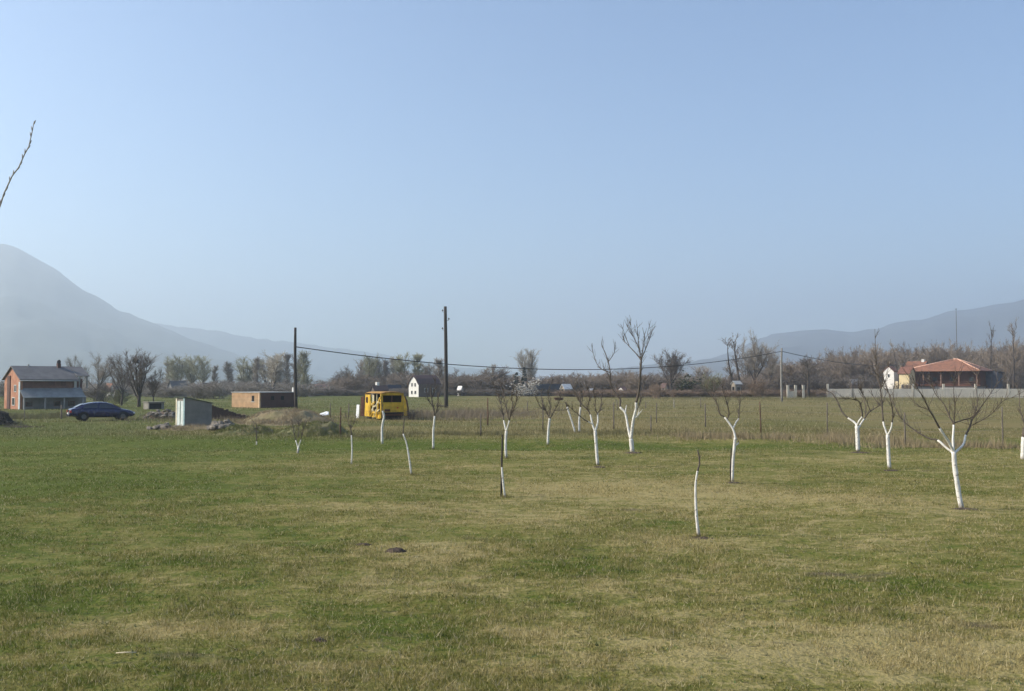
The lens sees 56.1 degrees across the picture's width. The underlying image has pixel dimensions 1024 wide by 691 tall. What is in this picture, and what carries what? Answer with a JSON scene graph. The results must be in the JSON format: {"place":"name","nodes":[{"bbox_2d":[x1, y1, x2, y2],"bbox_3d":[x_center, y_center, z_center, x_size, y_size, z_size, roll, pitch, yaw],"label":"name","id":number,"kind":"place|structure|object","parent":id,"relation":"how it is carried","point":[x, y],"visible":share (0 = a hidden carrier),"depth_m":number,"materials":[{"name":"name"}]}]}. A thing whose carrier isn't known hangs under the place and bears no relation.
{"place":"outdoors","nodes":[
{"label":"outdoors","id":0,"kind":"place"},
{"bbox_2d":[0,244,331,384],"bbox_3d":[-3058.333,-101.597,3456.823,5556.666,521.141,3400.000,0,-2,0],"label":"mountain","id":1,"kind":"structure","parent":0,"point":[50,315],"depth_m":2635.23,"materials":[{"name":"stone"}]},
{"bbox_2d":[155,323,550,378],"bbox_3d":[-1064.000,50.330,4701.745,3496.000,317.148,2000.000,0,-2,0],"label":"mountain","id":2,"kind":"structure","parent":0,"point":[325,364],"depth_m":4485.56,"materials":[{"name":"stone"}]},
{"bbox_2d":[407,375,440,396],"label":"barn roofed house","id":3,"kind":"structure","parent":0,"point":[417,384],"depth_m":206.51,"materials":[{"name":"white paint"}]},
{"bbox_2d":[0,393,1023,690],"bbox_3d":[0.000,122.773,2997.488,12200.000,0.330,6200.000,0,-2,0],"label":"ground","id":4,"kind":"structure","parent":0,"point":[802,661],"depth_m":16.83,"materials":[{"name":"plant"}]},
{"bbox_2d":[0,405,30,425],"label":"brush pile","id":5,"kind":"object","parent":4,"relation":"on","point":[5,418],"visible":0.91,"depth_m":65.52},
{"bbox_2d":[0,120,35,206],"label":"fruit tree","id":6,"kind":"object","parent":4,"relation":"on","point":[6,188],"visible":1,"depth_m":5.44,"materials":[{"name":"brown plant"}]},
{"bbox_2d":[2,360,89,409],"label":"two storey house","id":7,"kind":"structure","parent":4,"relation":"on","point":[58,385],"depth_m":107.47,"materials":[{"name":"orange paint"}]},
{"bbox_2d":[9,408,139,422],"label":"weedy margin","id":8,"kind":"object","parent":4,"relation":"on","point":[54,415],"visible":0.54,"depth_m":78.90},
{"bbox_2d":[65,355,96,381],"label":"bare tree","id":9,"kind":"object","parent":4,"relation":"on","point":[69,361],"visible":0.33,"depth_m":174.63,"materials":[{"name":"grey plant"}]},
{"bbox_2d":[80,351,116,400],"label":"bare tree","id":10,"kind":"object","parent":4,"relation":"on","point":[102,375],"visible":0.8,"depth_m":160.25,"materials":[{"name":"brown plant"}]},
{"bbox_2d":[66,402,134,420],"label":"parked car","id":11,"kind":"object","parent":4,"relation":"on","point":[85,411],"visible":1,"depth_m":73.59,"materials":[{"name":"blue paint"}]},
{"bbox_2d":[84,380,116,401],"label":"bare bush","id":12,"kind":"object","parent":4,"relation":"on","point":[101,395],"visible":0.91,"depth_m":139.96,"materials":[{"name":"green plant"}]},
{"bbox_2d":[102,389,130,403],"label":"bare bush","id":13,"kind":"object","parent":4,"relation":"on","point":[118,399],"visible":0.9,"depth_m":134.49,"materials":[{"name":"grey plant"}]},
{"bbox_2d":[105,354,137,405],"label":"bare tree","id":14,"kind":"object","parent":4,"relation":"on","point":[118,378],"visible":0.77,"depth_m":123.79,"materials":[{"name":"brown plant"}]},
{"bbox_2d":[117,346,160,406],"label":"bare tree","id":15,"kind":"object","parent":4,"relation":"on","point":[140,373],"visible":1,"depth_m":117.75,"materials":[{"name":"brown plant"}]},
{"bbox_2d":[143,401,163,408],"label":"concrete cistern","id":16,"kind":"object","parent":4,"relation":"on","point":[153,405],"visible":0.91,"depth_m":105.64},
{"bbox_2d":[144,367,164,401],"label":"bare tree","id":17,"kind":"object","parent":4,"relation":"on","point":[151,385],"visible":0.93,"depth_m":120.97,"materials":[{"name":"green plant"}]},
{"bbox_2d":[142,409,175,418],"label":"rubble heap","id":18,"kind":"object","parent":4,"relation":"on","point":[159,413],"visible":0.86,"depth_m":77.35,"materials":[{"name":"stone"}]},
{"bbox_2d":[147,422,179,429],"bbox_3d":[-21.433,5.127,59.097,1.724,0.752,1.701,0,-2,0],"label":"rubble heap","id":19,"kind":"object","parent":4,"relation":"on","point":[165,425],"visible":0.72,"depth_m":58.52,"materials":[{"name":"stone"}]},
{"bbox_2d":[0,378,341,398],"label":"thicket","id":20,"kind":"object","parent":4,"relation":"on","point":[213,389],"visible":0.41,"depth_m":195.36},
{"bbox_2d":[160,353,194,381],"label":"bare tree","id":21,"kind":"object","parent":4,"relation":"on","point":[175,374],"visible":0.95,"depth_m":279.00,"materials":[{"name":"green plant"}]},
{"bbox_2d":[167,381,187,396],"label":"cottage","id":22,"kind":"structure","parent":4,"relation":"on","point":[172,383],"depth_m":206.03,"materials":[{"name":"grey tile"}]},
{"bbox_2d":[157,423,209,430],"bbox_3d":[-19.577,4.987,58.811,4.619,0.577,2.450,0,-2,0],"label":"earth mound","id":23,"kind":"object","parent":4,"relation":"on","point":[192,427],"visible":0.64,"depth_m":58.22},
{"bbox_2d":[182,355,199,383],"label":"bare tree","id":24,"kind":"object","parent":4,"relation":"on","point":[189,376],"visible":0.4,"depth_m":284.00,"materials":[{"name":"grey plant"}]},
{"bbox_2d":[175,397,212,425],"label":"outhouse","id":25,"kind":"structure","parent":4,"relation":"on","point":[189,411],"depth_m":61.91,"materials":[{"name":"metal"}]},
{"bbox_2d":[177,401,182,425],"bbox_3d":[-21.335,4.376,61.706,0.685,1.627,0.048,-2,-3,40],"label":"door","id":26,"kind":"structure","parent":25,"relation":"in","point":[179,403],"depth_m":61.69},
{"bbox_2d":[184,355,212,382],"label":"bare tree","id":27,"kind":"object","parent":4,"relation":"on","point":[203,373],"visible":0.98,"depth_m":274.11,"materials":[{"name":"green plant"}]},
{"bbox_2d":[45,410,382,427],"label":"rubble weeds","id":28,"kind":"object","parent":4,"relation":"on","point":[222,418],"visible":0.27,"depth_m":73.19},
{"bbox_2d":[206,419,234,430],"bbox_3d":[-17.397,5.040,57.425,1.606,1.332,1.899,0,-2,0],"label":"rubble heap","id":29,"kind":"object","parent":4,"relation":"on","point":[216,425],"visible":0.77,"depth_m":57.00,"materials":[{"name":"stone"}]},
{"bbox_2d":[222,361,234,381],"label":"poplar tree","id":30,"kind":"object","parent":4,"relation":"on","point":[228,368],"visible":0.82,"depth_m":299.35,"materials":[{"name":"grey plant"}]},
{"bbox_2d":[212,405,248,418],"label":"broken wall","id":31,"kind":"structure","parent":4,"relation":"on","point":[222,412],"depth_m":76.78,"materials":[{"name":"brick"}]},
{"bbox_2d":[209,422,276,434],"bbox_3d":[-14.903,4.681,53.903,4.248,0.803,4.000,0,-2,0],"label":"earth mound","id":32,"kind":"object","parent":4,"relation":"on","point":[234,429],"visible":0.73,"depth_m":53.05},
{"bbox_2d":[233,357,263,382],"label":"bare tree","id":33,"kind":"object","parent":4,"relation":"on","point":[243,373],"visible":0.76,"depth_m":269.65,"materials":[{"name":"green plant"}]},
{"bbox_2d":[250,356,265,384],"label":"poplar tree","id":34,"kind":"object","parent":4,"relation":"on","point":[256,369],"visible":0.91,"depth_m":264.48,"materials":[{"name":"grey plant"}]},
{"bbox_2d":[231,387,293,407],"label":"brick hut","id":35,"kind":"object","parent":4,"relation":"on","point":[262,399],"visible":0.92,"depth_m":113.91,"materials":[{"name":"orange brick"}]},
{"bbox_2d":[258,350,290,389],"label":"bare tree","id":36,"kind":"object","parent":4,"relation":"on","point":[273,367],"visible":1,"depth_m":228.90,"materials":[{"name":"grey plant"}]},
{"bbox_2d":[280,352,293,383],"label":"poplar tree","id":37,"kind":"object","parent":4,"relation":"on","point":[287,357],"visible":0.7,"depth_m":259.46,"materials":[{"name":"green plant"}]},
{"bbox_2d":[236,407,338,425],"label":"earth mound","id":38,"kind":"object","parent":4,"relation":"on","point":[274,417],"visible":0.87,"depth_m":67.86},
{"bbox_2d":[294,328,297,408],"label":"utility pole","id":39,"kind":"object","parent":4,"relation":"on","point":[295,370],"visible":0.92,"depth_m":97.81,"materials":[{"name":"brown wood"}]},
{"bbox_2d":[290,418,306,452],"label":"fruit tree","id":40,"kind":"object","parent":4,"relation":"on","point":[293,426],"visible":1,"depth_m":39.04,"materials":[{"name":"brown plant"}]},
{"bbox_2d":[297,350,313,386],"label":"poplar tree","id":41,"kind":"object","parent":4,"relation":"on","point":[303,372],"visible":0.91,"depth_m":253.91,"materials":[{"name":"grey plant"}]},
{"bbox_2d":[266,419,352,436],"bbox_3d":[-11.106,4.495,52.695,4.925,1.075,5.282,0,-2,0],"label":"earth mound","id":42,"kind":"object","parent":4,"relation":"on","point":[318,427],"visible":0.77,"depth_m":51.63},
{"bbox_2d":[337,365,367,382],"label":"bare tree","id":43,"kind":"object","parent":4,"relation":"on","point":[345,372],"visible":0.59,"depth_m":248.77,"materials":[{"name":"grey plant"}]},
{"bbox_2d":[327,375,384,391],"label":"bare bush","id":44,"kind":"object","parent":4,"relation":"on","point":[368,384],"visible":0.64,"depth_m":238.35,"materials":[{"name":"brown plant"}]},
{"bbox_2d":[361,351,380,381],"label":"bare tree","id":45,"kind":"object","parent":4,"relation":"on","point":[370,366],"visible":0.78,"depth_m":254.38,"materials":[{"name":"grey plant"}]},
{"bbox_2d":[370,382,388,396],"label":"cottage","id":46,"kind":"structure","parent":4,"relation":"on","point":[376,387],"depth_m":205.85,"materials":[{"name":"grey tile"}]},
{"bbox_2d":[360,391,408,419],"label":"wrecked van","id":47,"kind":"object","parent":4,"relation":"on","point":[394,403],"visible":0.96,"depth_m":74.57,"materials":[{"name":"yellow paint"}]},
{"bbox_2d":[381,359,391,376],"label":"poplar tree","id":48,"kind":"object","parent":4,"relation":"on","point":[385,367],"visible":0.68,"depth_m":261.39,"materials":[{"name":"grey plant"}]},
{"bbox_2d":[389,351,411,376],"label":"bare tree","id":49,"kind":"object","parent":4,"relation":"on","point":[400,366],"visible":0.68,"depth_m":269.27,"materials":[{"name":"grey plant"}]},
{"bbox_2d":[273,387,558,395],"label":"hedge line","id":50,"kind":"object","parent":4,"relation":"on","point":[361,392],"visible":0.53,"depth_m":221.19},
{"bbox_2d":[411,354,426,374],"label":"poplar tree","id":51,"kind":"object","parent":4,"relation":"on","point":[417,365],"visible":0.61,"depth_m":269.50,"materials":[{"name":"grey plant"}]},
{"bbox_2d":[421,361,437,374],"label":"bare tree","id":52,"kind":"object","parent":4,"relation":"on","point":[428,369],"visible":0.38,"depth_m":290.13,"materials":[{"name":"grey plant"}]},
{"bbox_2d":[424,374,441,448],"bbox_3d":[-3.426,2.873,41.713,0.464,3.277,1.158,-2,-3,44],"label":"fruit tree","id":53,"kind":"object","parent":4,"relation":"on","point":[437,406],"visible":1,"depth_m":41.67,"materials":[{"name":"white plant"}]},
{"bbox_2d":[431,357,443,379],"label":"poplar tree","id":54,"kind":"object","parent":4,"relation":"on","point":[440,369],"visible":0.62,"depth_m":239.11,"materials":[{"name":"grey plant"}]},
{"bbox_2d":[442,306,448,407],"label":"utility pole","id":55,"kind":"object","parent":4,"relation":"on","point":[445,362],"visible":0.95,"depth_m":113.69,"materials":[{"name":"brown wood"}]},
{"bbox_2d":[330,405,594,421],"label":"withered weeds","id":56,"kind":"object","parent":4,"relation":"on","point":[469,413],"visible":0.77,"depth_m":81.18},
{"bbox_2d":[478,364,511,386],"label":"bare tree","id":57,"kind":"object","parent":4,"relation":"on","point":[500,371],"visible":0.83,"depth_m":234.43,"materials":[{"name":"grey plant"}]},
{"bbox_2d":[465,369,535,395],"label":"bare bush","id":58,"kind":"object","parent":4,"relation":"on","point":[478,385],"visible":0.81,"depth_m":231.27,"materials":[{"name":"brown plant"}]},
{"bbox_2d":[247,427,761,442],"bbox_3d":[-0.422,4.754,53.047,27.391,0.505,9.332,1,-2,-13],"label":"rough grass strip","id":59,"kind":"object","parent":4,"relation":"on","point":[562,431],"visible":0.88,"depth_m":52.31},
{"bbox_2d":[491,377,520,457],"bbox_3d":[-0.187,2.739,36.016,0.611,3.083,2.172,1,-3,-28],"label":"fruit tree","id":60,"kind":"object","parent":4,"relation":"on","point":[503,414],"visible":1,"depth_m":35.93,"materials":[{"name":"white plant"}]},
{"bbox_2d":[0,397,1023,440],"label":"meadow tufts","id":61,"kind":"object","parent":4,"relation":"on","point":[525,435],"visible":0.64,"depth_m":68.65,"materials":[{"name":"green plant"}]},
{"bbox_2d":[505,377,540,395],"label":"shrub","id":62,"kind":"object","parent":4,"relation":"on","point":[529,390],"visible":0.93,"depth_m":215.38,"materials":[{"name":"grey plant"}]},
{"bbox_2d":[509,348,541,381],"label":"bare tree","id":63,"kind":"object","parent":4,"relation":"on","point":[526,362],"visible":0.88,"depth_m":248.93,"materials":[{"name":"grey plant"}]},
{"bbox_2d":[312,369,782,394],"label":"scrub","id":64,"kind":"object","parent":4,"relation":"on","point":[630,381],"visible":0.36,"depth_m":240.68,"materials":[{"name":"plant"}]},
{"bbox_2d":[534,385,568,443],"bbox_3d":[1.781,3.174,45.285,1.837,2.971,1.018,-1,-3,26],"label":"fruit tree","id":65,"kind":"object","parent":4,"relation":"on","point":[545,411],"visible":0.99,"depth_m":45.23,"materials":[{"name":"white plant"}]},
{"bbox_2d":[564,377,606,464],"bbox_3d":[2.442,2.582,33.155,1.350,3.164,1.705,-1,-2,19],"label":"fruit tree","id":66,"kind":"object","parent":4,"relation":"on","point":[595,433],"visible":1,"depth_m":33.20,"materials":[{"name":"white plant"}]},
{"bbox_2d":[587,315,655,451],"bbox_3d":[4.289,1.590,39.541,3.455,5.677,1.785,-1,-3,32],"label":"fruit tree","id":67,"kind":"object","parent":4,"relation":"on","point":[630,432],"visible":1,"depth_m":39.22,"materials":[{"name":"white plant"}]},
{"bbox_2d":[644,382,667,398],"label":"bare bush","id":68,"kind":"object","parent":4,"relation":"on","point":[658,393],"visible":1,"depth_m":179.91,"materials":[{"name":"brown plant"}]},
{"bbox_2d":[651,347,692,389],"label":"bare tree","id":69,"kind":"object","parent":4,"relation":"on","point":[674,362],"visible":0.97,"depth_m":224.35,"materials":[{"name":"grey plant"}]},
{"bbox_2d":[671,368,704,390],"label":"shrub","id":70,"kind":"object","parent":4,"relation":"on","point":[687,386],"visible":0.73,"depth_m":203.72,"materials":[{"name":"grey plant"}]},
{"bbox_2d":[544,388,835,397],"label":"bramble","id":71,"kind":"object","parent":4,"relation":"on","point":[629,393],"visible":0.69,"depth_m":198.84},
{"bbox_2d":[694,450,700,535],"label":"fruit tree","id":72,"kind":"object","parent":4,"relation":"on","point":[696,510],"visible":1,"depth_m":17.82,"materials":[{"name":"white plant"}]},
{"bbox_2d":[691,366,718,378],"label":"bare tree","id":73,"kind":"object","parent":4,"relation":"on","point":[706,371],"visible":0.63,"depth_m":290.20,"materials":[{"name":"brown plant"}]},
{"bbox_2d":[698,372,724,396],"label":"bare bush","id":74,"kind":"object","parent":4,"relation":"on","point":[710,382],"visible":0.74,"depth_m":203.84,"materials":[{"name":"brown plant"}]},
{"bbox_2d":[703,378,747,481],"bbox_3d":[6.087,2.400,27.822,1.003,3.086,1.483,-2,-3,41],"label":"fruit tree","id":75,"kind":"object","parent":4,"relation":"on","point":[734,444],"visible":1,"depth_m":27.57,"materials":[{"name":"white plant"}]},
{"bbox_2d":[721,332,735,381],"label":"bare tree","id":76,"kind":"object","parent":4,"relation":"on","point":[730,372],"visible":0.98,"depth_m":209.07,"materials":[{"name":"brown plant"}]},
{"bbox_2d":[717,375,750,390],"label":"bare bush","id":77,"kind":"object","parent":4,"relation":"on","point":[728,386],"visible":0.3,"depth_m":214.25,"materials":[{"name":"brown plant"}]},
{"bbox_2d":[729,334,743,388],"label":"bare tree","id":78,"kind":"object","parent":4,"relation":"on","point":[736,361],"visible":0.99,"depth_m":207.31,"materials":[{"name":"brown plant"}]},
{"bbox_2d":[730,381,742,390],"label":"cottage","id":79,"kind":"structure","parent":4,"relation":"on","point":[736,385],"depth_m":205.22,"materials":[{"name":"white paint"}]},
{"bbox_2d":[733,348,757,378],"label":"bare tree","id":80,"kind":"object","parent":4,"relation":"on","point":[744,368],"visible":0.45,"depth_m":260.38,"materials":[{"name":"brown plant"}]},
{"bbox_2d":[743,377,768,397],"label":"bare bush","id":81,"kind":"object","parent":4,"relation":"on","point":[755,391],"visible":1,"depth_m":189.34,"materials":[{"name":"brown plant"}]},
{"bbox_2d":[735,326,781,387],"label":"bare tree","id":82,"kind":"object","parent":4,"relation":"on","point":[762,361],"visible":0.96,"depth_m":213.46,"materials":[{"name":"brown plant"}]},
{"bbox_2d":[764,347,780,389],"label":"bare tree","id":83,"kind":"object","parent":4,"relation":"on","point":[771,371],"visible":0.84,"depth_m":228.02,"materials":[{"name":"plant"}]},
{"bbox_2d":[780,348,782,401],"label":"utility pole","id":84,"kind":"object","parent":4,"relation":"on","point":[781,387],"visible":0.94,"depth_m":150.19,"materials":[{"name":"concrete"}]},
{"bbox_2d":[297,347,780,369],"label":"power cable","id":85,"kind":"object","parent":84,"relation":"attached to","point":[521,368],"visible":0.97,"depth_m":116.35,"materials":[{"name":"rubber"}]},
{"bbox_2d":[777,362,804,379],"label":"bare tree","id":86,"kind":"object","parent":4,"relation":"on","point":[789,372],"visible":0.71,"depth_m":238.94,"materials":[{"name":"grey plant"}]},
{"bbox_2d":[581,395,1023,401],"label":"meadow edge","id":87,"kind":"object","parent":4,"relation":"on","point":[867,398],"visible":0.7,"depth_m":168.47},
{"bbox_2d":[799,355,818,396],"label":"bare tree","id":88,"kind":"object","parent":4,"relation":"on","point":[808,382],"visible":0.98,"depth_m":189.47,"materials":[{"name":"brown plant"}]},
{"bbox_2d":[638,427,1020,450],"bbox_3d":[16.834,4.393,45.768,24.596,0.901,9.214,-2,-3,35],"label":"dry grass strip","id":89,"kind":"object","parent":4,"relation":"on","point":[842,439],"visible":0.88,"depth_m":46.70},
{"bbox_2d":[815,380,886,451],"bbox_3d":[14.694,2.894,40.751,3.005,3.160,2.197,0,-2,0],"label":"fruit tree","id":90,"kind":"object","parent":4,"relation":"on","point":[857,433],"visible":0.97,"depth_m":40.44,"materials":[{"name":"white plant"}]},
{"bbox_2d":[868,328,896,468],"bbox_3d":[12.256,1.739,31.658,0.691,4.726,1.525,0,-2,-8],"label":"fruit tree","id":91,"kind":"object","parent":4,"relation":"on","point":[887,443],"visible":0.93,"depth_m":31.64,"materials":[{"name":"brown plant"}]},
{"bbox_2d":[751,337,1023,386],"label":"woodland","id":92,"kind":"object","parent":4,"relation":"on","point":[863,359],"visible":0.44,"depth_m":271.16,"materials":[{"name":"plant"}]},
{"bbox_2d":[751,368,1023,390],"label":"brushwood","id":93,"kind":"object","parent":4,"relation":"on","point":[832,383],"visible":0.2,"depth_m":224.82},
{"bbox_2d":[897,367,916,388],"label":"yellow annex","id":94,"kind":"object","parent":4,"relation":"on","point":[903,377],"visible":0.53,"depth_m":233.06,"materials":[{"name":"paint"}]},
{"bbox_2d":[827,384,1023,397],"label":"garden wall","id":95,"kind":"structure","parent":4,"relation":"on","point":[965,393],"depth_m":197.25,"materials":[{"name":"concrete"}]},
{"bbox_2d":[869,357,1023,507],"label":"fruit tree","id":96,"kind":"object","parent":4,"relation":"on","point":[953,451],"visible":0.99,"depth_m":21.72,"materials":[{"name":"white plant"}]},
{"bbox_2d":[993,332,1023,383],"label":"bare tree","id":97,"kind":"object","parent":4,"relation":"on","point":[1008,369],"visible":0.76,"depth_m":254.58,"materials":[{"name":"grey plant"}]},
{"bbox_2d":[1007,317,1018,388],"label":"bare tree","id":98,"kind":"object","parent":4,"relation":"on","point":[1013,356],"visible":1,"depth_m":247.57,"materials":[{"name":"brown plant"}]},
{"bbox_2d":[1014,383,1023,458],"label":"fruit tree","id":99,"kind":"object","parent":4,"relation":"on","point":[1022,445],"visible":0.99,"depth_m":35.66,"materials":[{"name":"white plant"}]},
{"bbox_2d":[0,0,1023,377],"label":"sky","id":100,"kind":"structure","parent":0,"point":[548,175],"materials":[{"name":"blue"}]},
{"bbox_2d":[2,463,1022,690],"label":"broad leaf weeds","id":101,"kind":"object","parent":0,"point":[528,600],"visible":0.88,"depth_m":11.44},
{"bbox_2d":[532,384,560,395],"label":"long barn","id":102,"kind":"structure","parent":0,"point":[554,387],"depth_m":223.82,"materials":[{"name":"grey metal"}]},
{"bbox_2d":[159,436,1022,690],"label":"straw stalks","id":103,"kind":"object","parent":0,"point":[610,573],"visible":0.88,"depth_m":12.98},
{"bbox_2d":[395,443,979,539],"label":"trunk foot grass","id":104,"kind":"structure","parent":0,"point":[702,534],"depth_m":27.23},
{"bbox_2d":[585,357,797,378],"bbox_3d":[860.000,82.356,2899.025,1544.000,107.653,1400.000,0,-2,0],"label":"mountain","id":105,"kind":"structure","parent":0,"point":[715,366],"depth_m":2716.45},
{"bbox_2d":[692,299,1023,379],"bbox_3d":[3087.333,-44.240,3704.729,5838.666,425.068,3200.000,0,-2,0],"label":"mountain","id":106,"kind":"structure","parent":0,"point":[973,326],"depth_m":3189.82,"materials":[{"name":"stone"}]},
{"bbox_2d":[883,366,898,388],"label":"white gable house","id":107,"kind":"structure","parent":0,"point":[892,375],"depth_m":240.74,"materials":[{"name":"paint"}]},
{"bbox_2d":[905,359,928,366],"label":"house","id":108,"kind":"structure","parent":0,"point":[915,363],"depth_m":249.62,"materials":[{"name":"orange tile"}]},
{"bbox_2d":[914,358,1003,388],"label":"tiled house","id":109,"kind":"structure","parent":0,"point":[938,371],"depth_m":230.93,"materials":[{"name":"red tile"}]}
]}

